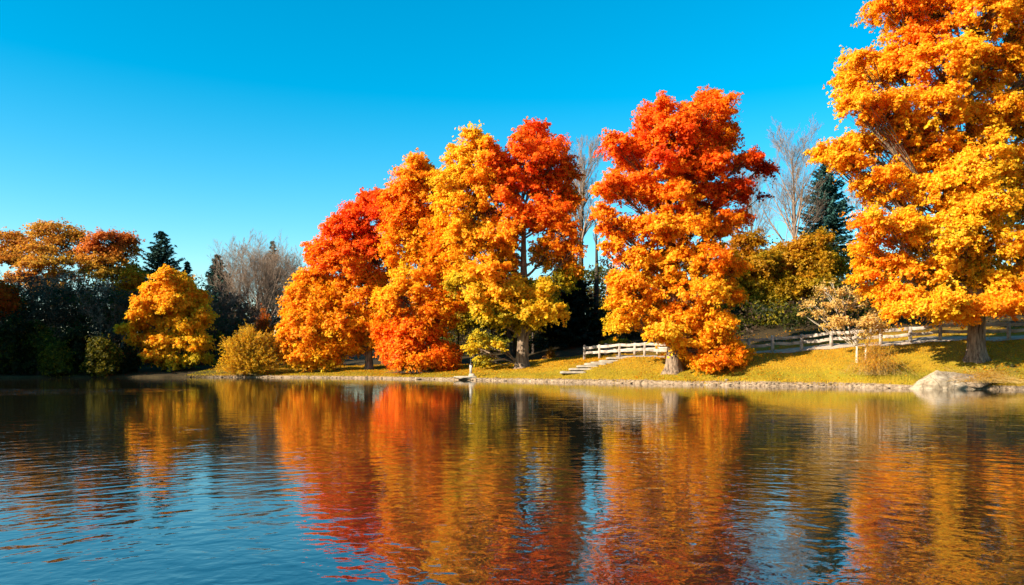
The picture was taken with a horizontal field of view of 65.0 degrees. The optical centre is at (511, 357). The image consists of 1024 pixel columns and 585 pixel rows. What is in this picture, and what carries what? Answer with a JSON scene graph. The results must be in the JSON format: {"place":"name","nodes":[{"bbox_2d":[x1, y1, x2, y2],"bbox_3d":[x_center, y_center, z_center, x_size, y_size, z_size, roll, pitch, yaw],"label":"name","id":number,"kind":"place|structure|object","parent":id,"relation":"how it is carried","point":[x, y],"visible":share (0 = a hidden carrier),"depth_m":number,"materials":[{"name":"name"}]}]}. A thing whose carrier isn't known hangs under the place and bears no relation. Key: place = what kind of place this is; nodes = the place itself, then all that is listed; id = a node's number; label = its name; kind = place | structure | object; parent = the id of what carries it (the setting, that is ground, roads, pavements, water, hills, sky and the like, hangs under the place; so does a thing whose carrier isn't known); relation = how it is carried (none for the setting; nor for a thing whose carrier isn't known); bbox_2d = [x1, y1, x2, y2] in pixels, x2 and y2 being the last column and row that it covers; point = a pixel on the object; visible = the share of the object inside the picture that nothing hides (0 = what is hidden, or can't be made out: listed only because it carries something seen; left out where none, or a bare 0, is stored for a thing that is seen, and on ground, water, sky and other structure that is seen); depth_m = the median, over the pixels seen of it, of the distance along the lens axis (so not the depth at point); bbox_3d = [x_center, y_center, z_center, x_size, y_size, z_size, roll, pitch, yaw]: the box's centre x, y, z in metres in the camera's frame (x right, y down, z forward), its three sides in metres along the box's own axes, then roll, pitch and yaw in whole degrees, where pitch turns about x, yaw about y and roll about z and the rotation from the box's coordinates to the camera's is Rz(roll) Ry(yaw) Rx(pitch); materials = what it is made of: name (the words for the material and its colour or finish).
{"place":"outdoors","nodes":[
{"label":"outdoors","id":0,"kind":"place"},
{"bbox_2d":[280,253,305,306],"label":"bare tree","id":1,"kind":"object","parent":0,"point":[293,266],"visible":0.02,"depth_m":123.25,"materials":[{"name":"grey plant"}]},
{"bbox_2d":[0,377,1023,584],"bbox_3d":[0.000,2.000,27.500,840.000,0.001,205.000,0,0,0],"label":"lake water","id":2,"kind":"structure","parent":0,"point":[223,481],"depth_m":12.81,"materials":[{"name":"blue liquid"}]},
{"bbox_2d":[0,313,1023,389],"bbox_3d":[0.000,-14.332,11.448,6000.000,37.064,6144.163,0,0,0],"label":"ground","id":3,"kind":"structure","parent":0,"point":[761,331],"depth_m":64.73,"materials":[{"name":"yellow plant"}]},
{"bbox_2d":[0,279,30,324],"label":"tree","id":4,"kind":"object","parent":3,"relation":"on","point":[6,293],"visible":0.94,"depth_m":92.33,"materials":[{"name":"brown plant"}]},
{"bbox_2d":[0,269,44,324],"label":"bare tree","id":5,"kind":"object","parent":3,"relation":"on","point":[10,281],"visible":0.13,"depth_m":100.00,"materials":[{"name":"grey plant"}]},
{"bbox_2d":[0,226,54,283],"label":"umbrella tree","id":6,"kind":"object","parent":3,"relation":"on","point":[12,239],"visible":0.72,"depth_m":116.94,"materials":[{"name":"orange plant"}]},
{"bbox_2d":[15,319,59,374],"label":"shrub","id":7,"kind":"object","parent":3,"relation":"on","point":[41,334],"visible":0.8,"depth_m":82.91,"materials":[{"name":"green plant"}]},
{"bbox_2d":[1,239,85,322],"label":"umbrella tree","id":8,"kind":"object","parent":3,"relation":"on","point":[38,262],"visible":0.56,"depth_m":110.40,"materials":[{"name":"orange plant"}]},
{"bbox_2d":[29,272,76,335],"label":"bare tree","id":9,"kind":"object","parent":3,"relation":"on","point":[54,281],"visible":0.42,"depth_m":97.68,"materials":[{"name":"grey plant"}]},
{"bbox_2d":[32,339,78,377],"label":"shrub","id":10,"kind":"object","parent":3,"relation":"on","point":[54,359],"visible":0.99,"depth_m":81.57,"materials":[{"name":"green plant"}]},
{"bbox_2d":[22,217,89,331],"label":"umbrella tree","id":11,"kind":"object","parent":3,"relation":"on","point":[64,238],"visible":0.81,"depth_m":120.59,"materials":[{"name":"orange plant"}]},
{"bbox_2d":[50,270,92,331],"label":"bare tree","id":12,"kind":"object","parent":3,"relation":"on","point":[82,281],"visible":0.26,"depth_m":100.50,"materials":[{"name":"grey plant"}]},
{"bbox_2d":[56,325,98,373],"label":"shrub","id":13,"kind":"object","parent":3,"relation":"on","point":[78,341],"visible":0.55,"depth_m":83.37,"materials":[{"name":"green plant"}]},
{"bbox_2d":[73,276,125,340],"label":"bare tree","id":14,"kind":"object","parent":3,"relation":"on","point":[99,309],"visible":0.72,"depth_m":96.89,"materials":[{"name":"grey plant"}]},
{"bbox_2d":[77,333,125,377],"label":"shrub","id":15,"kind":"object","parent":3,"relation":"on","point":[101,355],"visible":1,"depth_m":82.64,"materials":[{"name":"green plant"}]},
{"bbox_2d":[66,226,147,342],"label":"umbrella tree","id":16,"kind":"object","parent":3,"relation":"on","point":[102,259],"visible":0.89,"depth_m":113.93,"materials":[{"name":"orange plant"}]},
{"bbox_2d":[105,292,130,347],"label":"bare tree","id":17,"kind":"object","parent":3,"relation":"on","point":[120,308],"visible":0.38,"depth_m":98.65,"materials":[{"name":"plant"}]},
{"bbox_2d":[107,268,146,350],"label":"tree","id":18,"kind":"object","parent":3,"relation":"on","point":[136,278],"visible":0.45,"depth_m":100.13,"materials":[{"name":"green plant"}]},
{"bbox_2d":[141,231,185,282],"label":"spruce tree","id":19,"kind":"object","parent":3,"relation":"on","point":[159,256],"visible":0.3,"depth_m":121.20,"materials":[{"name":"green plant"}]},
{"bbox_2d":[113,264,219,371],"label":"maple tree","id":20,"kind":"object","parent":3,"relation":"on","point":[169,313],"visible":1,"depth_m":87.47,"materials":[{"name":"orange plant"}]},
{"bbox_2d":[181,261,196,286],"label":"spruce tree","id":21,"kind":"object","parent":3,"relation":"on","point":[187,268],"visible":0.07,"depth_m":117.79,"materials":[{"name":"green plant"}]},
{"bbox_2d":[201,254,240,329],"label":"spruce tree","id":22,"kind":"object","parent":3,"relation":"on","point":[210,273],"visible":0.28,"depth_m":115.17,"materials":[{"name":"green plant"}]},
{"bbox_2d":[206,285,242,362],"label":"bare tree","id":23,"kind":"object","parent":3,"relation":"on","point":[231,302],"visible":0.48,"depth_m":100.98,"materials":[{"name":"brown plant"}]},
{"bbox_2d":[221,236,260,299],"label":"bare tree","id":24,"kind":"object","parent":3,"relation":"on","point":[245,247],"visible":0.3,"depth_m":131.59,"materials":[{"name":"grey plant"}]},
{"bbox_2d":[224,286,257,337],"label":"bare tree","id":25,"kind":"object","parent":3,"relation":"on","point":[239,311],"visible":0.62,"depth_m":104.08,"materials":[{"name":"grey plant"}]},
{"bbox_2d":[209,319,288,374],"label":"shrub","id":26,"kind":"object","parent":3,"relation":"on","point":[247,350],"visible":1,"depth_m":83.35,"materials":[{"name":"yellow plant"}]},
{"bbox_2d":[199,232,305,330],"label":"bare tree","id":27,"kind":"object","parent":3,"relation":"on","point":[271,276],"visible":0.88,"depth_m":110.08,"materials":[{"name":"grey plant"}]},
{"bbox_2d":[254,306,275,365],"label":"shrub","id":28,"kind":"object","parent":3,"relation":"on","point":[264,323],"visible":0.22,"depth_m":94.73,"materials":[{"name":"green plant"}]},
{"bbox_2d":[260,241,282,331],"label":"spruce tree","id":29,"kind":"object","parent":3,"relation":"on","point":[273,242],"visible":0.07,"depth_m":129.55,"materials":[{"name":"green plant"}]},
{"bbox_2d":[272,265,345,372],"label":"maple tree","id":30,"kind":"object","parent":3,"relation":"on","point":[305,297],"visible":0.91,"depth_m":84.35,"materials":[{"name":"orange plant"}]},
{"bbox_2d":[295,186,407,372],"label":"maple tree","id":31,"kind":"object","parent":3,"relation":"on","point":[351,259],"visible":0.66,"depth_m":85.44,"materials":[{"name":"orange plant"}]},
{"bbox_2d":[386,365,436,373],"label":"shrub","id":32,"kind":"object","parent":3,"relation":"on","point":[403,369],"visible":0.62,"depth_m":78.84,"materials":[{"name":"orange plant"}]},
{"bbox_2d":[367,148,471,372],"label":"maple tree","id":33,"kind":"object","parent":3,"relation":"on","point":[407,331],"visible":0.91,"depth_m":79.60,"materials":[{"name":"orange plant"}]},
{"bbox_2d":[447,305,478,364],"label":"woodland tree","id":34,"kind":"object","parent":3,"relation":"on","point":[465,324],"visible":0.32,"depth_m":88.90,"materials":[{"name":"green plant"}]},
{"bbox_2d":[454,376,475,378],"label":"stone slab","id":35,"kind":"structure","parent":3,"relation":"on","point":[464,377],"depth_m":72.70,"materials":[{"name":"beige stone"}]},
{"bbox_2d":[469,359,474,375],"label":"marker post","id":36,"kind":"object","parent":35,"relation":"on","point":[471,373],"visible":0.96,"depth_m":73.21,"materials":[{"name":"white wood"}]},
{"bbox_2d":[471,301,486,356],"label":"woodland tree","id":37,"kind":"object","parent":3,"relation":"on","point":[474,355],"visible":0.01,"depth_m":98.99,"materials":[{"name":"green plant"}]},
{"bbox_2d":[476,321,506,357],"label":"woodland tree","id":38,"kind":"object","parent":3,"relation":"on","point":[491,329],"depth_m":94.68,"materials":[{"name":"green plant"}]},
{"bbox_2d":[498,327,515,355],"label":"woodland tree","id":39,"kind":"object","parent":3,"relation":"on","point":[514,349],"depth_m":93.84,"materials":[{"name":"green plant"}]},
{"bbox_2d":[423,116,591,370],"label":"maple tree","id":40,"kind":"object","parent":3,"relation":"on","point":[495,284],"visible":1,"depth_m":75.00,"materials":[{"name":"orange plant"}]},
{"bbox_2d":[499,321,518,359],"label":"woodland tree","id":41,"kind":"object","parent":3,"relation":"on","point":[509,344],"depth_m":87.82,"materials":[{"name":"green plant"}]},
{"bbox_2d":[0,228,1023,365],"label":"woodland","id":42,"kind":"object","parent":3,"relation":"on","point":[790,315],"visible":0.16,"depth_m":95.69,"materials":[{"name":"green plant"}]},
{"bbox_2d":[529,321,548,353],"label":"woodland tree","id":43,"kind":"object","parent":3,"relation":"on","point":[533,348],"visible":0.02,"depth_m":91.87,"materials":[{"name":"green plant"}]},
{"bbox_2d":[542,345,556,358],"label":"shrub","id":44,"kind":"object","parent":3,"relation":"on","point":[550,353],"visible":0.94,"depth_m":81.86,"materials":[{"name":"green plant"}]},
{"bbox_2d":[529,279,610,347],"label":"spruce tree","id":45,"kind":"object","parent":3,"relation":"on","point":[577,330],"visible":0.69,"depth_m":90.69,"materials":[{"name":"black plant"}]},
{"bbox_2d":[569,134,606,341],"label":"bare tree","id":46,"kind":"object","parent":3,"relation":"on","point":[581,185],"visible":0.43,"depth_m":98.16,"materials":[{"name":"grey plant"}]},
{"bbox_2d":[560,357,623,372],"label":"stone steps","id":47,"kind":"structure","parent":3,"relation":"on","point":[600,362],"depth_m":70.19,"materials":[{"name":"beige stone"}]},
{"bbox_2d":[592,219,600,343],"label":"bare tree","id":48,"kind":"object","parent":3,"relation":"on","point":[596,288],"visible":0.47,"depth_m":92.82,"materials":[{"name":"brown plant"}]},
{"bbox_2d":[193,375,1000,389],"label":"shore gravel","id":49,"kind":"structure","parent":3,"relation":"on","point":[738,383],"depth_m":62.30,"materials":[{"name":"beige gravel"}]},
{"bbox_2d":[590,296,611,338],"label":"woodland tree","id":50,"kind":"object","parent":3,"relation":"on","point":[603,310],"visible":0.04,"depth_m":97.16,"materials":[{"name":"green plant"}]},
{"bbox_2d":[578,337,647,353],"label":"hedge","id":51,"kind":"object","parent":3,"relation":"on","point":[612,341],"visible":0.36,"depth_m":78.22,"materials":[{"name":"green plant"}]},
{"bbox_2d":[604,343,666,354],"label":"rail fence","id":52,"kind":"object","parent":3,"relation":"on","point":[634,352],"visible":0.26,"depth_m":74.90,"materials":[{"name":"white wood"}]},
{"bbox_2d":[280,317,1023,381],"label":"fallen leaves","id":53,"kind":"object","parent":3,"relation":"on","point":[585,361],"visible":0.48,"depth_m":70.55,"materials":[{"name":"orange plant"}]},
{"bbox_2d":[587,84,780,375],"bbox_3d":[13.582,-9.811,63.599,14.595,23.194,11.118,0,0,18],"label":"maple tree","id":54,"kind":"object","parent":3,"relation":"on","point":[698,136],"visible":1,"depth_m":61.80,"materials":[{"name":"orange plant"}]},
{"bbox_2d":[714,302,748,322],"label":"woodland tree","id":55,"kind":"object","parent":3,"relation":"on","point":[723,307],"visible":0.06,"depth_m":88.89,"materials":[{"name":"green plant"}]},
{"bbox_2d":[727,226,773,327],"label":"tree","id":56,"kind":"object","parent":3,"relation":"on","point":[747,240],"visible":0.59,"depth_m":87.56,"materials":[{"name":"yellow plant"}]},
{"bbox_2d":[730,152,772,248],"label":"bare tree","id":57,"kind":"object","parent":3,"relation":"on","point":[751,210],"visible":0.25,"depth_m":97.64,"materials":[{"name":"plant"}]},
{"bbox_2d":[729,246,803,326],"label":"tree","id":58,"kind":"object","parent":3,"relation":"on","point":[763,286],"visible":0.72,"depth_m":86.77,"materials":[{"name":"yellow plant"}]},
{"bbox_2d":[765,240,811,314],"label":"tree","id":59,"kind":"object","parent":3,"relation":"on","point":[777,248],"visible":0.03,"depth_m":92.16,"materials":[{"name":"orange plant"}]},
{"bbox_2d":[748,113,830,245],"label":"bare tree","id":60,"kind":"object","parent":3,"relation":"on","point":[800,194],"visible":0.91,"depth_m":89.81,"materials":[{"name":"grey plant"}]},
{"bbox_2d":[583,322,1023,359],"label":"rail fence","id":61,"kind":"object","parent":3,"relation":"on","point":[909,335],"visible":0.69,"depth_m":64.17,"materials":[{"name":"white wood"}]},
{"bbox_2d":[772,225,851,305],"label":"tree","id":62,"kind":"object","parent":3,"relation":"on","point":[810,261],"visible":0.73,"depth_m":87.29,"materials":[{"name":"yellow plant"}]},
{"bbox_2d":[791,163,866,260],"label":"spruce tree","id":63,"kind":"object","parent":3,"relation":"on","point":[831,218],"visible":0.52,"depth_m":102.77,"materials":[{"name":"green plant"}]},
{"bbox_2d":[817,282,868,316],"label":"tree","id":64,"kind":"object","parent":3,"relation":"on","point":[842,298],"visible":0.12,"depth_m":86.08,"materials":[{"name":"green plant"}]},
{"bbox_2d":[796,276,891,362],"bbox_3d":[24.247,-2.524,58.117,7.190,7.006,3.498,0,0,0],"label":"young tree","id":65,"kind":"object","parent":3,"relation":"on","point":[868,319],"visible":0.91,"depth_m":58.02,"materials":[{"name":"beige plant"}]},
{"bbox_2d":[840,189,885,244],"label":"bare tree","id":66,"kind":"object","parent":3,"relation":"on","point":[851,203],"visible":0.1,"depth_m":108.62,"materials":[{"name":"grey plant"}]},
{"bbox_2d":[839,331,915,375],"bbox_3d":[25.160,-0.403,54.985,5.037,3.121,4.611,0,0,9],"label":"dry grass clump","id":67,"kind":"object","parent":3,"relation":"on","point":[877,364],"visible":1,"depth_m":54.88,"materials":[{"name":"beige plant"}]},
{"bbox_2d":[803,0,1023,363],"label":"maple tree","id":68,"kind":"object","parent":3,"relation":"on","point":[973,182],"visible":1,"depth_m":53.32,"materials":[{"name":"orange plant"}]},
{"bbox_2d":[908,370,975,389],"bbox_3d":[28.323,2.084,52.474,5.162,2.585,2.833,0,0,0],"label":"boulder","id":69,"kind":"object","parent":3,"relation":"on","point":[938,377],"visible":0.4,"depth_m":51.50,"materials":[{"name":"stone"}]},
{"bbox_2d":[953,374,995,388],"bbox_3d":[29.992,1.557,51.903,3.067,1.063,1.721,0,0,0],"label":"boulder","id":70,"kind":"object","parent":3,"relation":"on","point":[976,385],"visible":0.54,"depth_m":51.31,"materials":[{"name":"beige stone"}]},
{"bbox_2d":[935,360,1023,383],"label":"dry grass clump","id":71,"kind":"object","parent":3,"relation":"on","point":[991,375],"visible":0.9,"depth_m":51.21,"materials":[{"name":"yellow plant"}]},
{"bbox_2d":[1004,361,1015,366],"bbox_3d":[33.157,0.412,53.576,0.703,0.493,0.680,0,0,0],"label":"shrub","id":72,"kind":"object","parent":3,"relation":"on","point":[1011,364],"visible":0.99,"depth_m":53.45,"materials":[{"name":"green plant"}]},
{"bbox_2d":[0,0,1023,331],"label":"sky","id":73,"kind":"structure","parent":0,"point":[195,122],"materials":[{"name":"blue"}]},
{"bbox_2d":[615,335,1023,356],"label":"path","id":74,"kind":"structure","parent":0,"point":[902,342],"depth_m":62.83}
]}

